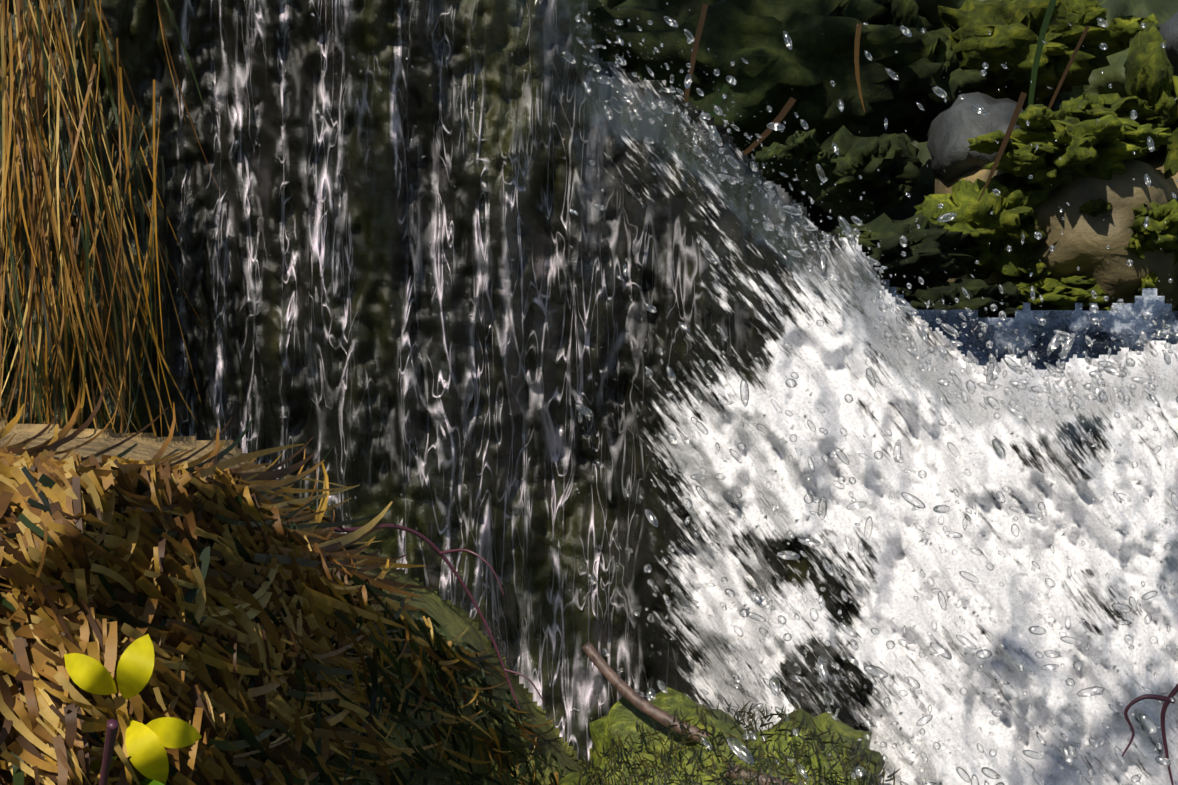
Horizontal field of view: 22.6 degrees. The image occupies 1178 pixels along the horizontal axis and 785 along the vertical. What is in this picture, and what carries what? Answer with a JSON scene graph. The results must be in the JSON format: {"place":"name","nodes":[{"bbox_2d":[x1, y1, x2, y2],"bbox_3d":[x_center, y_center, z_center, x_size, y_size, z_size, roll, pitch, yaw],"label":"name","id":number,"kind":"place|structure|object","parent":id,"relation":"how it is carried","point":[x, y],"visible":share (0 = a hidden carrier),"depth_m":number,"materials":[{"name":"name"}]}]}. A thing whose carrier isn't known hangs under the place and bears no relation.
{"place":"outdoors","nodes":[
{"label":"outdoors","id":0,"kind":"place"},
{"bbox_2d":[0,419,585,784],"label":"rock","id":1,"kind":"object","parent":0,"point":[444,613],"depth_m":1.24,"materials":[{"name":"stone"}]},
{"bbox_2d":[63,634,201,784],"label":"yellow plant","id":2,"kind":"object","parent":1,"relation":"on","point":[146,744],"visible":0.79,"depth_m":0.86,"materials":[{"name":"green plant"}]},
{"bbox_2d":[99,719,118,784],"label":"plant stem","id":3,"kind":"object","parent":2,"relation":"attached to","point":[111,732],"visible":1,"depth_m":0.77,"materials":[{"name":"brown"}]},
{"bbox_2d":[0,367,578,784],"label":"grass mound","id":4,"kind":"object","parent":1,"relation":"on","point":[203,571],"depth_m":0.96,"materials":[{"name":"brown plant"}]},
{"bbox_2d":[330,524,520,710],"bbox_3d":[-0.074,0.106,1.284,0.116,0.138,0.046,-2,20,-4],"label":"stem","id":5,"kind":"object","parent":1,"relation":"attached to","point":[426,540],"visible":0.58,"depth_m":1.30,"materials":[{"name":"brown"}]},
{"bbox_2d":[439,549,504,595],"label":"stem","id":6,"kind":"object","parent":5,"relation":"attached to","point":[464,550],"visible":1,"depth_m":1.29,"materials":[{"name":"brown"}]},
{"bbox_2d":[504,668,544,703],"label":"stem","id":7,"kind":"object","parent":5,"relation":"attached to","point":[517,673],"visible":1,"depth_m":1.30,"materials":[{"name":"brown"}]},
{"bbox_2d":[0,0,1177,784],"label":"waterfall","id":8,"kind":"structure","parent":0,"point":[302,328],"depth_m":1.35,"materials":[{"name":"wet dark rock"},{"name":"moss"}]},
{"bbox_2d":[0,0,221,436],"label":"hanging grass","id":9,"kind":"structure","parent":8,"relation":"attached to","point":[31,202],"depth_m":1.30,"materials":[{"name":"brown plant"}]},
{"bbox_2d":[175,11,668,724],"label":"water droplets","id":10,"kind":"object","parent":8,"relation":"attached to","point":[483,205],"depth_m":1.36},
{"bbox_2d":[558,687,884,784],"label":"mossy rock","id":11,"kind":"object","parent":8,"relation":"attached to","point":[623,716],"visible":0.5,"depth_m":1.18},
{"bbox_2d":[582,642,709,741],"bbox_3d":[0.027,0.123,1.172,0.074,0.032,0.010,13,24,32],"label":"twig","id":12,"kind":"object","parent":11,"relation":"on","point":[624,689],"visible":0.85,"depth_m":1.17,"materials":[{"name":"brown wood"}]},
{"bbox_2d":[573,701,900,784],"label":"moss fuzz","id":13,"kind":"object","parent":11,"relation":"on","point":[819,742],"visible":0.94,"depth_m":1.12,"materials":[{"name":"green plant"}]},
{"bbox_2d":[725,763,796,784],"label":"twig","id":14,"kind":"object","parent":11,"relation":"on","point":[731,774],"visible":0.58,"depth_m":1.13,"materials":[{"name":"brown wood"}]},
{"bbox_2d":[547,1,1177,784],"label":"spray","id":15,"kind":"object","parent":8,"relation":"attached to","point":[767,605],"visible":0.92,"depth_m":1.24,"materials":[{"name":"white liquid"}]},
{"bbox_2d":[584,0,1177,232],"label":"leafy plant","id":16,"kind":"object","parent":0,"point":[1162,11],"depth_m":2.98,"materials":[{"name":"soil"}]},
{"bbox_2d":[606,0,955,158],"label":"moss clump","id":17,"kind":"object","parent":16,"relation":"on","point":[821,33],"visible":0.6,"depth_m":2.64,"materials":[{"name":"green plant"}]},
{"bbox_2d":[585,0,626,65],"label":"moss tuft","id":18,"kind":"object","parent":17,"relation":"on","point":[603,17],"visible":0.1,"depth_m":2.66,"materials":[{"name":"green plant"}]},
{"bbox_2d":[674,63,718,94],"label":"moss tuft","id":19,"kind":"object","parent":17,"relation":"on","point":[701,80],"visible":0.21,"depth_m":2.66,"materials":[{"name":"green plant"}]},
{"bbox_2d":[790,71,874,140],"bbox_3d":[0.224,-0.264,2.698,0.095,0.077,0.112,9,22,23],"label":"moss tuft","id":20,"kind":"object","parent":17,"relation":"on","point":[832,119],"visible":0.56,"depth_m":2.66,"materials":[{"name":"green plant"}]},
{"bbox_2d":[868,128,921,169],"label":"moss tuft","id":21,"kind":"object","parent":17,"relation":"on","point":[912,151],"visible":0.15,"depth_m":2.69,"materials":[{"name":"green plant"}]},
{"bbox_2d":[890,0,918,26],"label":"moss tuft","id":22,"kind":"object","parent":17,"relation":"on","point":[901,9],"visible":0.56,"depth_m":2.68,"materials":[{"name":"green plant"}]},
{"bbox_2d":[798,125,920,221],"bbox_3d":[0.240,-0.196,2.626,0.108,0.124,0.280,0,20,1],"label":"moss clump","id":23,"kind":"object","parent":16,"relation":"on","point":[853,164],"visible":0.88,"depth_m":2.54,"materials":[{"name":"green plant"}]},
{"bbox_2d":[754,142,793,177],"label":"leaf","id":24,"kind":"object","parent":23,"relation":"on","point":[778,151],"visible":0.96,"depth_m":2.53,"materials":[{"name":"green plant"}]},
{"bbox_2d":[785,129,820,159],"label":"leaf","id":25,"kind":"object","parent":23,"relation":"on","point":[808,143],"visible":0.96,"depth_m":2.53,"materials":[{"name":"green plant"}]},
{"bbox_2d":[807,149,844,175],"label":"moss tuft","id":26,"kind":"object","parent":23,"relation":"on","point":[823,158],"visible":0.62,"depth_m":2.53,"materials":[{"name":"green plant"}]},
{"bbox_2d":[874,139,893,168],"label":"moss tuft","id":27,"kind":"object","parent":23,"relation":"on","point":[884,146],"visible":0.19,"depth_m":2.52,"materials":[{"name":"green plant"}]},
{"bbox_2d":[883,180,911,209],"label":"moss tuft","id":28,"kind":"object","parent":23,"relation":"on","point":[896,195],"visible":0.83,"depth_m":2.54,"materials":[{"name":"green plant"}]},
{"bbox_2d":[938,0,1125,103],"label":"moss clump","id":29,"kind":"object","parent":16,"relation":"on","point":[975,44],"visible":0.56,"depth_m":2.69,"materials":[{"name":"green plant"}]},
{"bbox_2d":[934,39,958,76],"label":"moss tuft","id":30,"kind":"object","parent":29,"relation":"on","point":[946,55],"visible":0.38,"depth_m":2.69,"materials":[{"name":"green plant"}]},
{"bbox_2d":[1004,58,1054,88],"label":"moss tuft","id":31,"kind":"object","parent":29,"relation":"on","point":[1016,76],"visible":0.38,"depth_m":2.71,"materials":[{"name":"green plant"}]},
{"bbox_2d":[1007,57,1059,103],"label":"moss tuft","id":32,"kind":"object","parent":29,"relation":"on","point":[1050,78],"visible":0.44,"depth_m":2.71,"materials":[{"name":"green plant"}]},
{"bbox_2d":[1060,0,1106,27],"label":"leaf","id":33,"kind":"object","parent":29,"relation":"on","point":[1082,7],"visible":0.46,"depth_m":2.68,"materials":[{"name":"green plant"}]},
{"bbox_2d":[1104,14,1160,49],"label":"moss tuft","id":34,"kind":"object","parent":29,"relation":"on","point":[1124,28],"visible":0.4,"depth_m":2.69,"materials":[{"name":"green plant"}]},
{"bbox_2d":[935,153,1177,310],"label":"tan boulder","id":35,"kind":"object","parent":16,"relation":"on","point":[1082,241],"visible":0.19,"depth_m":2.40,"materials":[{"name":"beige stone"}]},
{"bbox_2d":[924,92,1022,179],"bbox_3d":[0.356,-0.223,2.682,0.097,0.123,0.255,0,20,1],"label":"grey boulder","id":36,"kind":"object","parent":35,"relation":"on","point":[954,127],"visible":0.62,"depth_m":2.59,"materials":[{"name":"grey stone"}]},
{"bbox_2d":[888,25,1001,142],"bbox_3d":[0.307,-0.291,2.792,0.159,0.154,0.297,0,20,1],"label":"moss clump","id":37,"kind":"object","parent":36,"relation":"on","point":[925,71],"visible":0.38,"depth_m":2.69,"materials":[{"name":"green plant"}]},
{"bbox_2d":[886,11,915,27],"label":"moss tuft","id":38,"kind":"object","parent":37,"relation":"on","point":[892,20],"visible":0.21,"depth_m":2.69,"materials":[{"name":"green plant"}]},
{"bbox_2d":[910,92,937,131],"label":"leaf","id":39,"kind":"object","parent":37,"relation":"on","point":[919,122],"visible":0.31,"depth_m":2.71,"materials":[{"name":"plant"}]},
{"bbox_2d":[914,173,1048,279],"bbox_3d":[0.339,-0.140,2.500,0.131,0.130,0.283,0,20,1],"label":"moss clump","id":40,"kind":"object","parent":35,"relation":"on","point":[1012,204],"visible":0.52,"depth_m":2.40,"materials":[{"name":"green plant"}]},
{"bbox_2d":[684,0,1089,201],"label":"stalks","id":41,"kind":"object","parent":40,"relation":"in","point":[792,101],"visible":0.54,"depth_m":2.31,"materials":[{"name":"brown plant"}]},
{"bbox_2d":[915,194,951,224],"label":"leaf","id":42,"kind":"object","parent":40,"relation":"on","point":[931,211],"visible":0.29,"depth_m":2.41,"materials":[{"name":"green plant"}]},
{"bbox_2d":[986,275,1109,310],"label":"moss clump","id":43,"kind":"object","parent":35,"relation":"on","point":[1051,290],"visible":0.4,"depth_m":2.39,"materials":[{"name":"green plant"}]},
{"bbox_2d":[1014,292,1039,303],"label":"leaf","id":44,"kind":"object","parent":43,"relation":"on","point":[1019,300],"visible":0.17,"depth_m":2.40,"materials":[{"name":"green plant"}]},
{"bbox_2d":[1007,257,1050,281],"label":"moss tuft","id":45,"kind":"object","parent":43,"relation":"on","point":[1037,269],"visible":0.6,"depth_m":2.42,"materials":[{"name":"green plant"}]},
{"bbox_2d":[1021,302,1039,309],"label":"leaf","id":46,"kind":"object","parent":43,"relation":"on","point":[1032,304],"visible":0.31,"depth_m":2.40,"materials":[{"name":"green plant"}]},
{"bbox_2d":[1061,276,1095,287],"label":"leaf","id":47,"kind":"object","parent":43,"relation":"on","point":[1075,282],"visible":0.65,"depth_m":2.40,"materials":[{"name":"green plant"}]},
{"bbox_2d":[982,114,1158,185],"bbox_3d":[0.403,-0.200,2.454,0.142,0.124,0.287,0,20,1],"label":"moss clump","id":48,"kind":"object","parent":35,"relation":"on","point":[1089,148],"visible":0.69,"depth_m":2.37,"materials":[{"name":"green plant"}]},
{"bbox_2d":[967,130,1012,154],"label":"leaf","id":49,"kind":"object","parent":48,"relation":"on","point":[987,144],"visible":0.83,"depth_m":2.37,"materials":[{"name":"green plant"}]},
{"bbox_2d":[997,144,1049,177],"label":"moss tuft","id":50,"kind":"object","parent":48,"relation":"on","point":[1020,162],"visible":0.94,"depth_m":2.38,"materials":[{"name":"green plant"}]},
{"bbox_2d":[1016,104,1055,131],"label":"leaf","id":51,"kind":"object","parent":48,"relation":"on","point":[1038,117],"visible":0.92,"depth_m":2.36,"materials":[{"name":"green plant"}]},
{"bbox_2d":[1026,163,1074,189],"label":"leaf","id":52,"kind":"object","parent":48,"relation":"on","point":[1053,175],"visible":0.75,"depth_m":2.38,"materials":[{"name":"green plant"}]},
{"bbox_2d":[1123,123,1171,151],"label":"leaf","id":53,"kind":"object","parent":48,"relation":"on","point":[1140,134],"visible":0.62,"depth_m":2.36,"materials":[{"name":"green plant"}]},
{"bbox_2d":[1079,198,1111,216],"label":"moss tuft","id":54,"kind":"object","parent":35,"relation":"on","point":[1093,208],"visible":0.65,"depth_m":2.38,"materials":[{"name":"green plant"}]},
{"bbox_2d":[1089,306,1110,310],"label":"leaf","id":55,"kind":"object","parent":35,"relation":"on","point":[1107,308],"visible":0.02,"depth_m":2.42,"materials":[{"name":"green plant"}]},
{"bbox_2d":[1044,93,1164,127],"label":"moss clump","id":56,"kind":"object","parent":35,"relation":"on","point":[1126,106],"visible":0.25,"depth_m":2.44,"materials":[{"name":"green plant"}]},
{"bbox_2d":[1056,97,1092,121],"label":"moss tuft","id":57,"kind":"object","parent":56,"relation":"on","point":[1065,107],"visible":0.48,"depth_m":2.46,"materials":[{"name":"green plant"}]},
{"bbox_2d":[1124,21,1172,109],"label":"moss tuft","id":58,"kind":"object","parent":56,"relation":"on","point":[1145,64],"visible":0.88,"depth_m":2.44,"materials":[{"name":"green plant"}]},
{"bbox_2d":[1148,87,1177,127],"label":"leaf","id":59,"kind":"object","parent":56,"relation":"on","point":[1166,103],"visible":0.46,"depth_m":2.45,"materials":[{"name":"green plant"}]},
{"bbox_2d":[1135,270,1157,295],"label":"moss tuft","id":60,"kind":"object","parent":35,"relation":"on","point":[1151,281],"visible":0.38,"depth_m":2.40,"materials":[{"name":"green plant"}]},
{"bbox_2d":[1129,198,1177,264],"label":"moss clump","id":61,"kind":"object","parent":35,"relation":"on","point":[1166,233],"visible":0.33,"depth_m":2.37,"materials":[{"name":"green plant"}]},
{"bbox_2d":[1124,233,1137,249],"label":"leaf","id":62,"kind":"object","parent":61,"relation":"on","point":[1130,243],"visible":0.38,"depth_m":2.38,"materials":[{"name":"green plant"}]},
{"bbox_2d":[1131,232,1146,258],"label":"leaf","id":63,"kind":"object","parent":61,"relation":"on","point":[1140,241],"visible":0.29,"depth_m":2.39,"materials":[{"name":"green plant"}]},
{"bbox_2d":[1132,203,1149,218],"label":"leaf","id":64,"kind":"object","parent":61,"relation":"on","point":[1143,211],"visible":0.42,"depth_m":2.38,"materials":[{"name":"green plant"}]},
{"bbox_2d":[1149,75,1177,178],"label":"moss clump","id":65,"kind":"object","parent":35,"relation":"on","point":[1169,152],"visible":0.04,"depth_m":2.45,"materials":[{"name":"green plant"}]},
{"bbox_2d":[1175,102,1177,128],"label":"leaf","id":66,"kind":"object","parent":35,"relation":"on","point":[1176,124],"visible":0.08,"depth_m":2.48,"materials":[{"name":"green plant"}]},
{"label":"moss clump","id":67,"kind":"object","parent":35,"relation":"on","visible":0},
{"bbox_2d":[903,277,1018,317],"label":"moss clump","id":68,"kind":"object","parent":67,"relation":"on","point":[979,289],"visible":0.38,"depth_m":2.25,"materials":[{"name":"green plant"}]},
{"bbox_2d":[827,213,975,287],"bbox_3d":[0.243,-0.114,2.385,0.135,0.112,0.279,0,20,1],"label":"moss clump","id":69,"kind":"object","parent":68,"relation":"on","point":[930,242],"visible":0.48,"depth_m":2.29,"materials":[{"name":"green plant"}]},
{"bbox_2d":[910,244,943,256],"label":"leaf","id":70,"kind":"object","parent":69,"relation":"on","point":[940,247],"visible":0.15,"depth_m":2.29,"materials":[{"name":"green plant"}]},
{"bbox_2d":[896,287,911,299],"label":"leaf","id":71,"kind":"object","parent":68,"relation":"on","point":[906,293],"visible":0.15,"depth_m":2.25,"materials":[{"name":"green plant"}]},
{"bbox_2d":[918,258,960,282],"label":"moss tuft","id":72,"kind":"object","parent":68,"relation":"on","point":[950,267],"visible":0.46,"depth_m":2.30,"materials":[{"name":"green plant"}]},
{"bbox_2d":[926,281,975,305],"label":"leaf","id":73,"kind":"object","parent":68,"relation":"on","point":[947,290],"visible":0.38,"depth_m":2.25,"materials":[{"name":"green plant"}]},
{"bbox_2d":[994,282,1020,303],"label":"moss tuft","id":74,"kind":"object","parent":68,"relation":"on","point":[1011,293],"visible":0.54,"depth_m":2.30,"materials":[{"name":"green plant"}]},
{"bbox_2d":[1159,12,1177,75],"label":"rock","id":75,"kind":"object","parent":16,"relation":"on","point":[1168,31],"visible":0.25,"depth_m":2.77,"materials":[{"name":"grey stone"}]},
{"bbox_2d":[1160,683,1177,784],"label":"stem","id":76,"kind":"object","parent":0,"point":[1173,692],"visible":0.88,"depth_m":1.08,"materials":[{"name":"brown"}]},
{"bbox_2d":[1122,694,1174,756],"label":"stem","id":77,"kind":"object","parent":76,"relation":"attached to","point":[1147,696],"visible":0.96,"depth_m":1.08,"materials":[{"name":"brown"}]},
{"label":"ground","id":78,"kind":"structure","parent":0,"visible":0},
{"bbox_2d":[881,280,1177,369],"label":"water","id":79,"kind":"structure","parent":78,"relation":"on","point":[1025,324],"depth_m":2.06,"materials":[{"name":"blue liquid"}]},
{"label":"moss tuft","id":80,"kind":"object","parent":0,"visible":0},
{"bbox_2d":[991,240,1011,252],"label":"leaf","id":81,"kind":"object","parent":80,"relation":"on","point":[1001,245],"visible":0.27,"depth_m":2.41,"materials":[{"name":"green plant"}]}
]}

